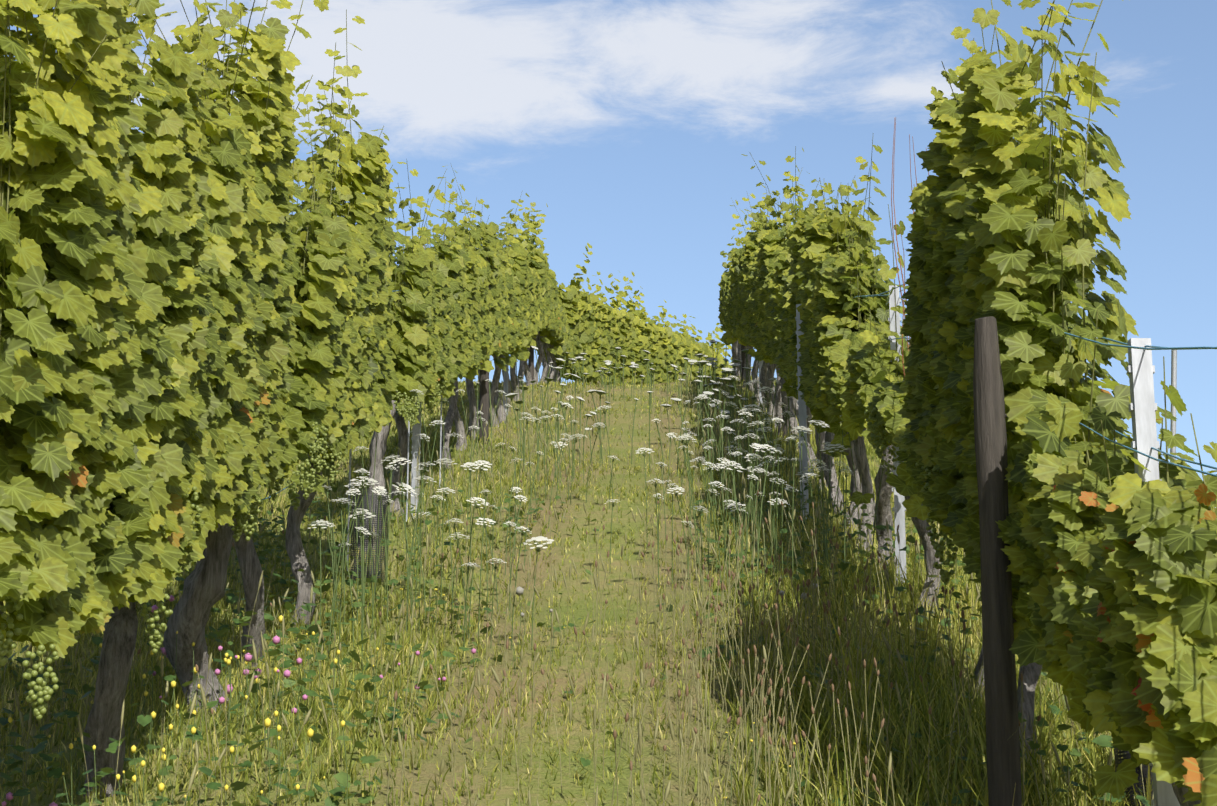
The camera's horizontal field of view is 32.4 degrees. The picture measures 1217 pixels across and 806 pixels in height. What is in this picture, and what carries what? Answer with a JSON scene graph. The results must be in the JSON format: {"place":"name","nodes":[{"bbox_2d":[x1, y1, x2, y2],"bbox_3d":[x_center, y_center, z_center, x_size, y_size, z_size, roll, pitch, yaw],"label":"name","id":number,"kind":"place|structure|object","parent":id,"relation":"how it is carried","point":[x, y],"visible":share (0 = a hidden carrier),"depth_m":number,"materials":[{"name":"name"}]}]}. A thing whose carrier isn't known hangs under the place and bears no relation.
{"place":"outdoors","nodes":[
{"label":"outdoors","id":0,"kind":"place"},
{"bbox_2d":[0,374,1216,805],"bbox_3d":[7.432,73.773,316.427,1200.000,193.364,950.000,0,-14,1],"label":"terrain","id":1,"kind":"structure","parent":0,"point":[564,785],"depth_m":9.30,"materials":[{"name":"green plant"}]},
{"bbox_2d":[2,595,475,805],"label":"clover flowers","id":2,"kind":"object","parent":1,"relation":"on","point":[248,658],"visible":0.65,"depth_m":7.86,"materials":[{"name":"plant"}]},
{"bbox_2d":[350,488,387,579],"bbox_3d":[-1.313,0.729,11.497,0.201,0.500,0.201,0,-14,1],"label":"grey vine guard net","id":3,"kind":"object","parent":1,"relation":"on","point":[353,546],"visible":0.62,"depth_m":11.44,"materials":[{"name":"grey"}]},
{"bbox_2d":[411,246,424,515],"bbox_3d":[-1.327,0.028,14.523,0.068,2.350,0.056,-1,-14,5],"label":"metal post","id":4,"kind":"object","parent":1,"relation":"on","point":[416,440],"visible":0.12,"depth_m":14.42,"materials":[{"name":"silver metal"}]},
{"bbox_2d":[479,257,489,443],"bbox_3d":[-1.158,-0.321,19.652,0.102,2.215,0.092,0,-14,1],"label":"wooden post","id":5,"kind":"object","parent":1,"relation":"on","point":[484,389],"visible":0.21,"depth_m":19.55,"materials":[{"name":"grey wood"}]},
{"bbox_2d":[503,353,508,414],"bbox_3d":[-1.201,-0.510,24.551,0.068,2.150,0.036,-2,-14,6],"label":"metal post","id":6,"kind":"object","parent":1,"relation":"on","point":[505,381],"visible":0.1,"depth_m":24.45,"materials":[{"name":"grey metal"}]},
{"bbox_2d":[528,338,533,380],"bbox_3d":[-1.091,-0.860,29.488,0.094,2.115,0.093,11,-18,-36],"label":"wooden post","id":7,"kind":"object","parent":1,"relation":"on","point":[531,361],"visible":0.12,"depth_m":29.38,"materials":[{"name":"wood"}]},
{"bbox_2d":[3,493,1099,805],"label":"flower stems","id":8,"kind":"object","parent":1,"relation":"on","point":[279,745],"visible":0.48,"depth_m":7.42,"materials":[{"name":"green plant"}]},
{"bbox_2d":[8,485,845,798],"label":"yellow flowers","id":9,"kind":"object","parent":8,"relation":"on","point":[266,723],"visible":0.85,"depth_m":6.25,"materials":[{"name":"yellow plant"}]},
{"bbox_2d":[516,584,817,616],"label":"dandelion clocks","id":10,"kind":"object","parent":8,"relation":"on","point":[519,591],"visible":0.77,"depth_m":9.46,"materials":[{"name":"grey plant"}]},
{"bbox_2d":[5,370,1141,805],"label":"meadow seed heads","id":11,"kind":"object","parent":1,"relation":"on","point":[463,712],"visible":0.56,"depth_m":8.40,"materials":[{"name":"plant"}]},
{"bbox_2d":[0,472,1149,805],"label":"meadow weed leaves","id":12,"kind":"object","parent":1,"relation":"on","point":[342,778],"visible":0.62,"depth_m":8.26,"materials":[{"name":"green plant"}]},
{"bbox_2d":[0,375,1153,805],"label":"meadow stalks","id":13,"kind":"object","parent":1,"relation":"on","point":[756,715],"visible":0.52,"depth_m":7.69,"materials":[{"name":"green plant"}]},
{"bbox_2d":[137,480,1040,801],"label":"grass seed heads","id":14,"kind":"object","parent":1,"relation":"on","point":[717,610],"visible":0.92,"depth_m":7.27,"materials":[{"name":"plant"}]},
{"bbox_2d":[308,340,886,668],"bbox_3d":[0.218,0.207,19.994,3.238,7.202,20.915,0,-14,1],"label":"wild carrot","id":15,"kind":"object","parent":1,"relation":"on","point":[709,470],"depth_m":11.91,"materials":[{"name":"white plant"}]},
{"bbox_2d":[0,331,1200,805],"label":"vine trunks","id":16,"kind":"object","parent":1,"relation":"on","point":[204,585],"visible":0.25,"depth_m":9.06,"materials":[{"name":"brown wood"}]},
{"bbox_2d":[0,378,966,719],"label":"grape clusters","id":17,"kind":"object","parent":16,"relation":"hanging from","point":[246,522],"visible":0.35,"depth_m":7.57,"materials":[{"name":"green"}]},
{"bbox_2d":[283,16,930,520],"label":"vine leaves","id":18,"kind":"object","parent":1,"relation":"on","point":[343,368],"visible":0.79,"depth_m":10.92,"materials":[{"name":"green plant"}]},
{"bbox_2d":[0,0,1216,805],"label":"vine leaves","id":19,"kind":"object","parent":1,"relation":"on","point":[146,354],"visible":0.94,"depth_m":6.19,"materials":[{"name":"green plant"}]},
{"bbox_2d":[16,284,1216,499],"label":"trellis wires","id":20,"kind":"object","parent":1,"relation":"on","point":[1082,424],"visible":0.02,"depth_m":5.24,"materials":[{"name":"grey metal"}]},
{"bbox_2d":[386,148,877,432],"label":"vine leaves","id":21,"kind":"object","parent":1,"relation":"on","point":[451,326],"visible":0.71,"depth_m":16.20,"materials":[{"name":"green plant"}]},
{"bbox_2d":[496,193,771,385],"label":"vine leaves","id":22,"kind":"object","parent":1,"relation":"on","point":[573,320],"visible":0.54,"depth_m":38.19,"materials":[{"name":"green plant"}]},
{"bbox_2d":[741,345,745,380],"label":"wooden post","id":23,"kind":"object","parent":1,"relation":"on","point":[743,356],"visible":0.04,"depth_m":29.42,"materials":[{"name":"wood"}]},
{"bbox_2d":[758,360,762,403],"bbox_3d":[1.806,-0.556,24.799,0.068,2.100,0.036,-1,-14,3],"label":"metal post","id":24,"kind":"object","parent":1,"relation":"on","point":[760,363],"visible":0.08,"depth_m":24.72,"materials":[{"name":"silver metal"}]},
{"bbox_2d":[346,350,1176,570],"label":"vine stakes","id":25,"kind":"object","parent":1,"relation":"on","point":[1173,383],"visible":0.35,"depth_m":11.57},
{"bbox_2d":[781,377,790,439],"bbox_3d":[1.703,-0.267,20.087,0.101,2.116,0.094,0,-14,1],"label":"wooden post","id":26,"kind":"object","parent":1,"relation":"on","point":[784,426],"visible":0.08,"depth_m":19.93,"materials":[{"name":"wood"}]},
{"bbox_2d":[795,304,808,518],"bbox_3d":[1.329,0.264,14.285,0.068,1.950,0.036,-2,-14,8],"label":"metal post","id":27,"kind":"object","parent":1,"relation":"on","point":[802,416],"visible":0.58,"depth_m":14.30,"materials":[{"name":"grey metal"}]},
{"bbox_2d":[888,285,906,592],"bbox_3d":[1.478,0.378,10.639,0.082,2.030,0.036,-2,-14,9],"label":"metal post","id":28,"kind":"object","parent":1,"relation":"on","point":[899,509],"visible":0.35,"depth_m":10.60,"materials":[{"name":"silver metal"}]},
{"bbox_2d":[973,316,1021,805],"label":"wooden post","id":29,"kind":"object","parent":1,"relation":"on","point":[1001,710],"visible":0.9,"depth_m":5.94,"materials":[{"name":"wood"}]},
{"bbox_2d":[1114,748,1153,805],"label":"black vine guard net","id":30,"kind":"object","parent":1,"relation":"on","point":[1119,758],"visible":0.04,"depth_m":6.27,"materials":[{"name":"black"}]},
{"bbox_2d":[1126,338,1179,805],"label":"metal post","id":31,"kind":"object","parent":1,"relation":"on","point":[1140,367],"visible":0.29,"depth_m":5.35,"materials":[{"name":"white metal"}]},
{"bbox_2d":[0,0,1216,539],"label":"vine shoots","id":32,"kind":"object","parent":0,"point":[1052,130],"visible":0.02,"depth_m":6.81,"materials":[{"name":"green plant"}]},
{"bbox_2d":[8,0,1216,507],"label":"sky","id":33,"kind":"structure","parent":0,"point":[633,121],"materials":[{"name":"blue"}]},
{"bbox_2d":[891,119,928,377],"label":"dry vine canes","id":34,"kind":"object","parent":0,"point":[901,236],"visible":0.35,"depth_m":10.19,"materials":[{"name":"brown plant"}]}
]}

